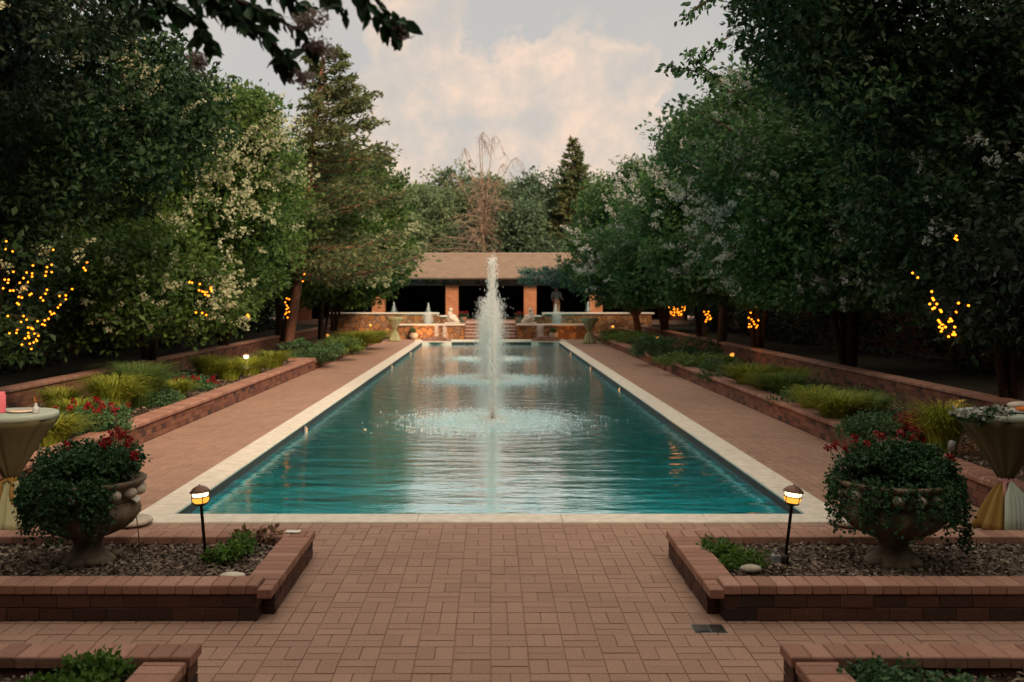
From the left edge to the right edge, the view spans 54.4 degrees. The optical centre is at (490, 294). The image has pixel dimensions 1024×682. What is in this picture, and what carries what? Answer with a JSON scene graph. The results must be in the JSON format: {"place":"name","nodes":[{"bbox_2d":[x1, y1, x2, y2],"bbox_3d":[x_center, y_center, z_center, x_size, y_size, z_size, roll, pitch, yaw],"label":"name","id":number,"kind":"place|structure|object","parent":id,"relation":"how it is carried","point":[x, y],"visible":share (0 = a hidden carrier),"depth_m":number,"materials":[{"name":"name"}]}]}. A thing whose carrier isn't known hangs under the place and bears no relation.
{"place":"outdoors","nodes":[
{"label":"outdoors","id":0,"kind":"place"},
{"bbox_2d":[31,396,110,420],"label":"ornamental grass","id":1,"kind":"object","parent":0,"point":[65,405],"depth_m":13.40,"materials":[{"name":"green plant"}]},
{"bbox_2d":[39,411,111,446],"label":"ornamental grass","id":2,"kind":"object","parent":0,"point":[58,431],"depth_m":11.50,"materials":[{"name":"plant"}]},
{"bbox_2d":[0,325,333,386],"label":"ground","id":3,"kind":"structure","parent":0,"point":[75,363],"depth_m":22.93,"materials":[{"name":"brown soil"}]},
{"bbox_2d":[0,0,245,367],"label":"crape myrtle tree","id":4,"kind":"object","parent":3,"relation":"on","point":[144,123],"visible":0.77,"depth_m":13.63,"materials":[{"name":"green plant"}]},
{"bbox_2d":[2,239,72,349],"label":"string lights","id":5,"kind":"object","parent":4,"relation":"attached to","point":[30,294],"visible":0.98,"depth_m":12.46,"materials":[{"name":"yellow glass"}]},
{"bbox_2d":[0,295,285,374],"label":"hedge","id":6,"kind":"object","parent":3,"relation":"on","point":[261,324],"visible":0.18,"depth_m":24.35,"materials":[{"name":"green plant"}]},
{"bbox_2d":[6,63,318,365],"bbox_3d":[-6.654,-1.667,20.624,5.748,6.561,8.145,0,0,0],"label":"crape myrtle tree","id":7,"kind":"object","parent":3,"relation":"on","point":[142,272],"visible":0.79,"depth_m":19.25,"materials":[{"name":"green plant"}]},
{"bbox_2d":[171,154,339,345],"bbox_3d":[-7.406,-1.837,27.052,5.654,6.898,6.974,0,0,30],"label":"crape myrtle tree","id":8,"kind":"object","parent":3,"relation":"on","point":[225,341],"visible":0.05,"depth_m":27.34,"materials":[{"name":"green plant"}]},
{"bbox_2d":[266,143,386,341],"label":"crape myrtle tree","id":9,"kind":"object","parent":3,"relation":"on","point":[281,323],"visible":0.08,"depth_m":33.65,"materials":[{"name":"green plant"}]},
{"bbox_2d":[161,378,204,398],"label":"ornamental grass","id":10,"kind":"object","parent":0,"point":[185,386],"depth_m":16.73,"materials":[{"name":"green plant"}]},
{"bbox_2d":[28,334,343,450],"bbox_3d":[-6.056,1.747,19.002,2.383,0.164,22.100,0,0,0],"label":"bark mulch","id":11,"kind":"object","parent":0,"point":[223,383],"visible":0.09,"depth_m":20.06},
{"bbox_2d":[13,384,89,411],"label":"ornamental grass","id":12,"kind":"object","parent":11,"relation":"on","point":[49,396],"depth_m":14.48,"materials":[{"name":"green plant"}]},
{"bbox_2d":[0,0,151,127],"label":"crape myrtle tree","id":13,"kind":"object","parent":11,"relation":"on","point":[17,17],"visible":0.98,"depth_m":10.95,"materials":[{"name":"green plant"}]},
{"bbox_2d":[53,396,135,439],"bbox_3d":[-5.052,1.601,12.618,1.178,0.617,0.920,0,0,22],"label":"flowering shrub","id":14,"kind":"object","parent":11,"relation":"on","point":[111,409],"visible":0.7,"depth_m":12.45,"materials":[{"name":"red plant"}]},
{"bbox_2d":[49,372,161,410],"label":"ornamental grass","id":15,"kind":"object","parent":11,"relation":"on","point":[118,392],"depth_m":14.45,"materials":[{"name":"green plant"}]},
{"bbox_2d":[84,359,187,407],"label":"ornamental grass","id":16,"kind":"object","parent":11,"relation":"on","point":[140,369],"depth_m":15.43,"materials":[{"name":"green plant"}]},
{"bbox_2d":[135,386,185,407],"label":"shrub","id":17,"kind":"object","parent":11,"relation":"on","point":[169,396],"visible":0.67,"depth_m":15.62,"materials":[{"name":"green plant"}]},
{"bbox_2d":[0,325,331,407],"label":"garden wall","id":18,"kind":"structure","parent":11,"relation":"on","point":[236,349],"depth_m":21.46,"materials":[{"name":"brick"}]},
{"bbox_2d":[171,373,219,391],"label":"flowering shrub","id":19,"kind":"object","parent":11,"relation":"on","point":[208,385],"visible":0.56,"depth_m":18.09,"materials":[{"name":"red plant"}]},
{"bbox_2d":[195,357,262,380],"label":"ornamental grass","id":20,"kind":"object","parent":11,"relation":"on","point":[228,370],"depth_m":20.25,"materials":[{"name":"green plant"}]},
{"bbox_2d":[220,355,277,375],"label":"ornamental grass","id":21,"kind":"object","parent":11,"relation":"on","point":[255,369],"depth_m":21.48,"materials":[{"name":"green plant"}]},
{"bbox_2d":[277,337,347,365],"bbox_3d":[-4.866,1.551,27.051,2.004,0.828,1.909,0,0,0],"label":"shrub","id":22,"kind":"object","parent":11,"relation":"on","point":[321,354],"visible":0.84,"depth_m":26.79,"materials":[{"name":"green plant"}]},
{"bbox_2d":[307,335,365,356],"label":"shrub","id":23,"kind":"object","parent":11,"relation":"on","point":[348,341],"visible":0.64,"depth_m":29.70,"materials":[{"name":"green plant"}]},
{"bbox_2d":[315,295,372,329],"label":"crape myrtle tree","id":24,"kind":"object","parent":11,"relation":"on","point":[335,317],"visible":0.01,"depth_m":44.49,"materials":[{"name":"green plant"}]},
{"bbox_2d":[315,331,389,346],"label":"ornamental grass","id":25,"kind":"object","parent":11,"relation":"on","point":[366,338],"depth_m":32.85,"materials":[{"name":"green plant"}]},
{"bbox_2d":[286,140,424,339],"bbox_3d":[-5.408,-2.015,38.789,5.919,7.753,6.967,0,0,-44],"label":"crape myrtle tree","id":26,"kind":"object","parent":11,"relation":"on","point":[398,216],"visible":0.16,"depth_m":37.69,"materials":[{"name":"green plant"}]},
{"bbox_2d":[270,45,441,352],"bbox_3d":[-5.708,-2.790,29.840,8.633,9.544,7.443,0,0,0],"label":"cedar tree","id":27,"kind":"object","parent":11,"relation":"on","point":[331,267],"visible":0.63,"depth_m":29.54,"materials":[{"name":"green plant"}]},
{"bbox_2d":[178,353,232,375],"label":"ornamental grass","id":28,"kind":"object","parent":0,"point":[203,368],"depth_m":21.57,"materials":[{"name":"green plant"}]},
{"bbox_2d":[247,349,302,368],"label":"ornamental grass","id":29,"kind":"object","parent":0,"point":[279,357],"depth_m":23.41,"materials":[{"name":"green plant"}]},
{"bbox_2d":[189,344,788,514],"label":"pool water","id":30,"kind":"structure","parent":0,"point":[631,456],"depth_m":12.90,"materials":[{"name":"teal liquid"}]},
{"bbox_2d":[389,296,577,385],"bbox_3d":[-0.145,1.009,24.641,4.292,2.281,4.352,0,0,-31],"label":"fountain jet","id":31,"kind":"object","parent":30,"relation":"on","point":[495,378],"visible":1,"depth_m":24.60,"materials":[{"name":"white liquid"}]},
{"bbox_2d":[362,358,605,436],"bbox_3d":[0.262,0.736,16.747,4.674,2.828,4.216,0,0,0],"label":"fountain jet","id":32,"kind":"object","parent":30,"relation":"on","point":[493,418],"visible":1,"depth_m":16.52,"materials":[{"name":"white liquid"}]},
{"bbox_2d":[425,295,547,361],"bbox_3d":[-0.181,1.052,32.438,3.998,2.195,4.046,0,0,0],"label":"fountain jet","id":33,"kind":"object","parent":30,"relation":"on","point":[487,358],"visible":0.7,"depth_m":32.55,"materials":[{"name":"white liquid"}]},
{"bbox_2d":[270,316,712,331],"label":"terrace floor","id":34,"kind":"structure","parent":0,"point":[314,321],"depth_m":49.45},
{"bbox_2d":[297,253,686,319],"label":"pavilion","id":35,"kind":"structure","parent":34,"relation":"on","point":[511,296],"depth_m":52.92,"materials":[{"name":"brick"}]},
{"bbox_2d":[12,0,988,245],"label":"sky","id":36,"kind":"structure","parent":0,"point":[530,75],"materials":[{"name":"white"}]},
{"bbox_2d":[0,339,1023,681],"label":"deck paving","id":37,"kind":"structure","parent":0,"point":[198,447],"depth_m":6.44,"materials":[{"name":"brick"}]},
{"bbox_2d":[0,677,128,681],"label":"planter soil","id":38,"kind":"structure","parent":37,"relation":"on","point":[14,679],"depth_m":4.87,"materials":[{"name":"brown soil"}]},
{"bbox_2d":[17,644,136,681],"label":"plant","id":39,"kind":"object","parent":38,"relation":"on","point":[99,667],"visible":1,"depth_m":4.65,"materials":[{"name":"green plant"}]},
{"bbox_2d":[0,644,201,681],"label":"brick planter","id":40,"kind":"object","parent":37,"relation":"on","point":[167,663],"visible":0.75,"depth_m":4.89,"materials":[{"name":"brown brick"}]},
{"bbox_2d":[0,540,275,576],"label":"bark mulch","id":41,"kind":"object","parent":37,"relation":"on","point":[131,563],"visible":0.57,"depth_m":6.86,"materials":[{"name":"brown wood"}]},
{"bbox_2d":[31,471,146,568],"bbox_3d":[-2.800,1.566,6.920,0.780,0.588,0.780,0,0,0],"label":"stone urn","id":42,"kind":"object","parent":41,"relation":"on","point":[83,553],"visible":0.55,"depth_m":6.79,"materials":[{"name":"grey stone"}]},
{"bbox_2d":[9,426,152,547],"bbox_3d":[-2.836,1.287,6.850,0.922,0.780,0.848,0,0,0],"label":"flowering plant","id":43,"kind":"object","parent":42,"relation":"in","point":[88,466],"visible":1,"depth_m":6.63,"materials":[{"name":"green plant"}]},
{"bbox_2d":[190,484,209,564],"bbox_3d":[-1.989,1.591,6.880,0.140,0.560,0.140,-5,0,0],"label":"path lamp","id":44,"kind":"object","parent":41,"relation":"on","point":[200,496],"visible":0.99,"depth_m":6.85,"materials":[{"name":"brown metal"}]},
{"bbox_2d":[199,529,259,565],"bbox_3d":[-1.844,1.808,7.049,0.385,0.219,0.564,0,0,21],"label":"plant","id":45,"kind":"object","parent":41,"relation":"on","point":[234,550],"visible":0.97,"depth_m":6.93,"materials":[{"name":"green plant"}]},
{"bbox_2d":[231,523,284,542],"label":"dry plant","id":46,"kind":"object","parent":41,"relation":"on","point":[263,531],"visible":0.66,"depth_m":7.39,"materials":[{"name":"brown plant"}]},
{"bbox_2d":[0,359,312,480],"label":"garden wall","id":47,"kind":"structure","parent":37,"relation":"on","point":[159,422],"depth_m":16.00,"materials":[{"name":"brick"}]},
{"bbox_2d":[0,530,314,620],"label":"brick planter","id":48,"kind":"object","parent":37,"relation":"on","point":[266,585],"visible":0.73,"depth_m":6.09,"materials":[{"name":"brown brick"}]},
{"bbox_2d":[106,0,422,89],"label":"overhanging tree","id":49,"kind":"object","parent":37,"relation":"on","point":[243,17],"visible":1,"depth_m":3.50,"materials":[{"name":"green plant"}]},
{"bbox_2d":[397,324,464,338],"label":"stone wall","id":50,"kind":"structure","parent":37,"relation":"on","point":[454,331],"depth_m":44.40,"materials":[{"name":"brown stone"}]},
{"bbox_2d":[465,322,515,338],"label":"terrace steps","id":51,"kind":"structure","parent":37,"relation":"on","point":[481,330],"depth_m":45.00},
{"bbox_2d":[516,324,584,338],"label":"stone wall","id":52,"kind":"structure","parent":37,"relation":"on","point":[564,331],"depth_m":44.40,"materials":[{"name":"brown stone"}]},
{"bbox_2d":[594,334,661,368],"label":"garden wall","id":53,"kind":"structure","parent":37,"relation":"on","point":[622,347],"depth_m":34.09,"materials":[{"name":"brick"}]},
{"bbox_2d":[691,624,727,633],"bbox_3d":[1.305,2.001,5.950,0.190,0.019,0.140,0,0,0],"label":"drain grate","id":54,"kind":"object","parent":37,"relation":"on","point":[709,628],"visible":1,"depth_m":5.93,"materials":[{"name":"brown metal"}]},
{"bbox_2d":[654,0,1023,136],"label":"overhanging tree","id":55,"kind":"object","parent":37,"relation":"on","point":[709,77],"visible":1,"depth_m":7.21,"materials":[{"name":"green plant"}]},
{"bbox_2d":[666,530,1023,620],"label":"brick planter","id":56,"kind":"object","parent":37,"relation":"on","point":[714,586],"visible":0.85,"depth_m":6.09,"materials":[{"name":"brown brick"}]},
{"bbox_2d":[666,361,1023,506],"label":"garden wall","id":57,"kind":"structure","parent":37,"relation":"on","point":[982,482],"depth_m":14.91,"materials":[{"name":"brick"}]},
{"bbox_2d":[716,541,1023,576],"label":"bark mulch","id":58,"kind":"object","parent":37,"relation":"on","point":[956,553],"visible":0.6,"depth_m":6.89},
{"bbox_2d":[695,533,771,573],"bbox_3d":[1.675,1.801,6.963,0.434,0.219,0.783,0,0,0],"label":"plant","id":59,"kind":"object","parent":58,"relation":"on","point":[720,547],"visible":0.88,"depth_m":6.77,"materials":[{"name":"green plant"}]},
{"bbox_2d":[781,484,803,566],"bbox_3d":[2.045,1.584,6.820,0.140,0.575,0.140,7,0,0],"label":"path lamp","id":60,"kind":"object","parent":58,"relation":"on","point":[792,495],"visible":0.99,"depth_m":6.80,"materials":[{"name":"brown metal"}]},
{"bbox_2d":[834,472,953,570],"bbox_3d":[2.780,1.566,6.880,0.780,0.588,0.780,0,0,0],"label":"stone urn","id":61,"kind":"object","parent":58,"relation":"on","point":[895,554],"visible":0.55,"depth_m":6.69,"materials":[{"name":"grey stone"}]},
{"bbox_2d":[820,429,977,554],"bbox_3d":[2.807,1.356,6.861,1.045,0.892,0.934,0,0,0],"label":"flowering plant","id":62,"kind":"object","parent":61,"relation":"in","point":[888,462],"visible":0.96,"depth_m":6.72,"materials":[{"name":"green plant"}]},
{"bbox_2d":[780,644,1023,681],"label":"brick planter","id":63,"kind":"object","parent":37,"relation":"on","point":[811,662],"visible":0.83,"depth_m":4.89,"materials":[{"name":"brown brick"}]},
{"bbox_2d":[936,677,1023,681],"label":"planter soil","id":64,"kind":"structure","parent":37,"relation":"on","point":[995,679],"depth_m":4.86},
{"bbox_2d":[836,651,993,681],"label":"plant","id":65,"kind":"object","parent":64,"relation":"on","point":[871,670],"visible":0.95,"depth_m":4.70,"materials":[{"name":"green plant"}]},
{"bbox_3d":[-4.120,1.510,8.550,0.737,0.976,0.737,0,0,0],"label":"cocktail table","id":66,"kind":"object","parent":37,"relation":"on","visible":0},
{"bbox_2d":[0,407,59,530],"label":"tablecloth","id":67,"kind":"object","parent":66,"relation":"on","point":[22,435],"visible":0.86,"depth_m":8.41,"materials":[{"name":"fabric"}]},
{"bbox_3d":[4.400,1.505,8.500,0.737,0.986,0.737,0,0,0],"label":"cocktail table","id":68,"kind":"object","parent":37,"relation":"on","visible":0},
{"bbox_2d":[958,407,1023,530],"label":"tablecloth","id":69,"kind":"object","parent":68,"relation":"on","point":[1000,446],"visible":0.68,"depth_m":8.38,"materials":[{"name":"fabric"}]},
{"bbox_2d":[947,403,1016,427],"bbox_3d":[4.107,1.008,8.288,0.579,0.193,0.301,0,0,0],"label":"vine garland","id":70,"kind":"object","parent":69,"relation":"on","point":[979,414],"visible":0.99,"depth_m":8.26,"materials":[{"name":"green plant"}]},
{"bbox_2d":[1004,481,1023,530],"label":"sash streamers","id":71,"kind":"object","parent":69,"relation":"hanging from","point":[1014,508],"visible":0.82,"depth_m":8.22,"materials":[{"name":"fabric"}]},
{"bbox_2d":[141,308,979,507],"bbox_3d":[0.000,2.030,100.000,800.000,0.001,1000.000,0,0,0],"label":"ground","id":72,"kind":"structure","parent":0,"point":[516,338],"depth_m":19.04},
{"bbox_2d":[330,312,439,336],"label":"stone wall","id":73,"kind":"structure","parent":72,"relation":"on","point":[358,321],"depth_m":47.00,"materials":[{"name":"brown stone"}]},
{"bbox_2d":[393,203,436,252],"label":"broadleaf tree","id":74,"kind":"object","parent":72,"relation":"on","point":[420,235],"visible":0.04,"depth_m":59.64,"materials":[{"name":"green plant"}]},
{"bbox_2d":[392,180,461,252],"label":"broadleaf tree","id":75,"kind":"object","parent":72,"relation":"on","point":[438,222],"visible":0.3,"depth_m":65.07,"materials":[{"name":"green plant"}]},
{"bbox_2d":[411,158,505,252],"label":"broadleaf tree","id":76,"kind":"object","parent":72,"relation":"on","point":[443,179],"visible":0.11,"depth_m":72.38,"materials":[{"name":"green plant"}]},
{"bbox_2d":[422,131,528,290],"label":"dead tree","id":77,"kind":"object","parent":72,"relation":"on","point":[484,221],"visible":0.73,"depth_m":57.92,"materials":[{"name":"brown wood"}]},
{"bbox_2d":[452,170,527,252],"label":"broadleaf tree","id":78,"kind":"object","parent":72,"relation":"on","point":[463,204],"visible":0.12,"depth_m":68.91,"materials":[{"name":"green plant"}]},
{"bbox_2d":[441,190,567,252],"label":"broadleaf tree","id":79,"kind":"object","parent":72,"relation":"on","point":[521,231],"visible":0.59,"depth_m":58.77,"materials":[{"name":"green plant"}]},
{"bbox_2d":[500,160,601,251],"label":"broadleaf tree","id":80,"kind":"object","parent":72,"relation":"on","point":[534,186],"visible":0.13,"depth_m":64.78,"materials":[{"name":"green plant"}]},
{"bbox_2d":[540,135,595,252],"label":"spruce tree","id":81,"kind":"object","parent":72,"relation":"on","point":[577,156],"visible":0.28,"depth_m":63.65,"materials":[{"name":"green plant"}]},
{"bbox_2d":[542,312,654,335],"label":"stone wall","id":82,"kind":"structure","parent":72,"relation":"on","point":[619,320],"depth_m":47.00,"materials":[{"name":"brown stone"}]},
{"bbox_2d":[712,362,799,386],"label":"ornamental grass","id":83,"kind":"object","parent":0,"point":[737,370],"depth_m":18.71,"materials":[{"name":"green plant"}]},
{"bbox_2d":[602,334,1023,480],"bbox_3d":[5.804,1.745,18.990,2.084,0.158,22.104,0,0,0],"label":"bark mulch","id":84,"kind":"object","parent":0,"point":[964,441],"visible":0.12,"depth_m":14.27,"materials":[{"name":"brown wood"}]},
{"bbox_2d":[516,261,712,331],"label":"juniper tree","id":85,"kind":"object","parent":84,"relation":"on","point":[545,272],"visible":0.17,"depth_m":42.29,"materials":[{"name":"green plant"}]},
{"bbox_2d":[603,329,656,342],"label":"shrub","id":86,"kind":"object","parent":84,"relation":"on","point":[624,335],"visible":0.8,"depth_m":35.94,"materials":[{"name":"green plant"}]},
{"bbox_2d":[627,333,726,357],"bbox_3d":[5.182,1.492,27.944,2.697,0.832,1.828,0,0,0],"label":"shrub","id":87,"kind":"object","parent":84,"relation":"on","point":[637,348],"visible":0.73,"depth_m":27.87,"materials":[{"name":"green plant"}]},
{"bbox_2d":[637,179,727,347],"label":"slender tree","id":88,"kind":"object","parent":84,"relation":"on","point":[722,324],"depth_m":29.45,"materials":[{"name":"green plant"}]},
{"bbox_2d":[652,350,728,366],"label":"shrub","id":89,"kind":"object","parent":84,"relation":"on","point":[667,361],"visible":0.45,"depth_m":24.47,"materials":[{"name":"green plant"}]},
{"bbox_2d":[676,353,743,370],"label":"shrub","id":90,"kind":"object","parent":84,"relation":"on","point":[686,360],"visible":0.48,"depth_m":23.12,"materials":[{"name":"green plant"}]},
{"bbox_2d":[692,357,758,381],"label":"shrub","id":91,"kind":"object","parent":84,"relation":"on","point":[712,364],"visible":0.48,"depth_m":20.73,"materials":[{"name":"green plant"}]},
{"bbox_2d":[743,370,825,396],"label":"ornamental grass","id":92,"kind":"object","parent":84,"relation":"on","point":[772,382],"depth_m":17.07,"materials":[{"name":"green plant"}]},
{"bbox_2d":[770,383,860,408],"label":"ornamental grass","id":93,"kind":"object","parent":84,"relation":"on","point":[814,388],"depth_m":14.89,"materials":[{"name":"green plant"}]},
{"bbox_2d":[641,325,1023,407],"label":"garden wall","id":94,"kind":"structure","parent":84,"relation":"on","point":[890,384],"depth_m":18.26,"materials":[{"name":"brick"}]},
{"bbox_2d":[788,387,907,419],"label":"ornamental grass","id":95,"kind":"object","parent":84,"relation":"on","point":[837,406],"depth_m":13.61,"materials":[{"name":"green plant"}]},
{"bbox_2d":[824,389,908,415],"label":"ornamental grass","id":96,"kind":"object","parent":84,"relation":"on","point":[880,404],"depth_m":14.23,"materials":[{"name":"green plant"}]},
{"bbox_2d":[833,405,923,442],"bbox_3d":[4.759,1.618,12.079,1.278,0.552,1.070,0,0,0],"label":"shrub","id":97,"kind":"object","parent":84,"relation":"on","point":[870,424],"visible":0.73,"depth_m":11.93,"materials":[{"name":"green plant"}]},
{"bbox_2d":[886,407,925,442],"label":"shrub","id":98,"kind":"object","parent":84,"relation":"on","point":[907,426],"visible":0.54,"depth_m":11.93,"materials":[{"name":"red plant"}]},
{"bbox_2d":[652,325,1023,400],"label":"ground","id":99,"kind":"structure","parent":0,"point":[937,371],"depth_m":21.92,"materials":[{"name":"brown soil"}]},
{"bbox_2d":[553,153,716,334],"bbox_3d":[5.975,-1.951,39.902,6.994,7.128,6.710,0,0,0],"label":"crape myrtle tree","id":100,"kind":"object","parent":99,"relation":"on","point":[597,202],"visible":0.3,"depth_m":38.80,"materials":[{"name":"green plant"}]},
{"bbox_2d":[580,159,718,336],"bbox_3d":[6.392,-1.877,32.841,6.860,6.970,6.989,0,0,0],"label":"crape myrtle tree","id":101,"kind":"object","parent":99,"relation":"on","point":[625,285],"visible":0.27,"depth_m":31.93,"materials":[{"name":"green plant"}]},
{"bbox_2d":[609,87,848,348],"bbox_3d":[6.694,-2.028,26.456,7.213,7.277,6.344,0,0,32],"label":"crape myrtle tree","id":102,"kind":"object","parent":99,"relation":"on","point":[654,195],"visible":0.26,"depth_m":26.30,"materials":[{"name":"green plant"}]},
{"bbox_2d":[647,47,1010,367],"bbox_3d":[6.760,-1.864,19.623,7.344,6.954,6.554,0,0,0],"label":"crape myrtle tree","id":103,"kind":"object","parent":99,"relation":"on","point":[793,243],"visible":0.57,"depth_m":18.44,"materials":[{"name":"green plant"}]},
{"bbox_2d":[711,296,994,361],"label":"boundary wall","id":104,"kind":"structure","parent":99,"relation":"on","point":[914,343],"depth_m":26.80,"materials":[{"name":"brick"}]},
{"bbox_2d":[709,0,1023,400],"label":"crape myrtle tree","id":105,"kind":"object","parent":99,"relation":"on","point":[833,60],"visible":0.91,"depth_m":12.61,"materials":[{"name":"green plant"}]},
{"bbox_2d":[919,51,1023,346],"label":"crape myrtle tree","id":106,"kind":"object","parent":99,"relation":"on","point":[993,306],"visible":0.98,"depth_m":10.54,"materials":[{"name":"green plant"}]},
{"bbox_2d":[892,398,987,453],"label":"ornamental grass","id":107,"kind":"object","parent":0,"point":[939,425],"depth_m":10.82,"materials":[{"name":"green plant"}]},
{"label":"pool floor","id":108,"kind":"structure","parent":0,"visible":0},
{"bbox_2d":[178,342,801,513],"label":"pool wall","id":109,"kind":"structure","parent":108,"relation":"on","point":[716,456],"depth_m":13.56,"materials":[{"name":"tile"}]},
{"bbox_2d":[139,340,837,523],"bbox_3d":[-0.009,1.970,25.505,6.378,0.089,33.630,0,0,0],"label":"pool coping","id":110,"kind":"object","parent":109,"relation":"on","point":[167,509],"visible":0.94,"depth_m":9.39,"materials":[{"name":"beige stone"}]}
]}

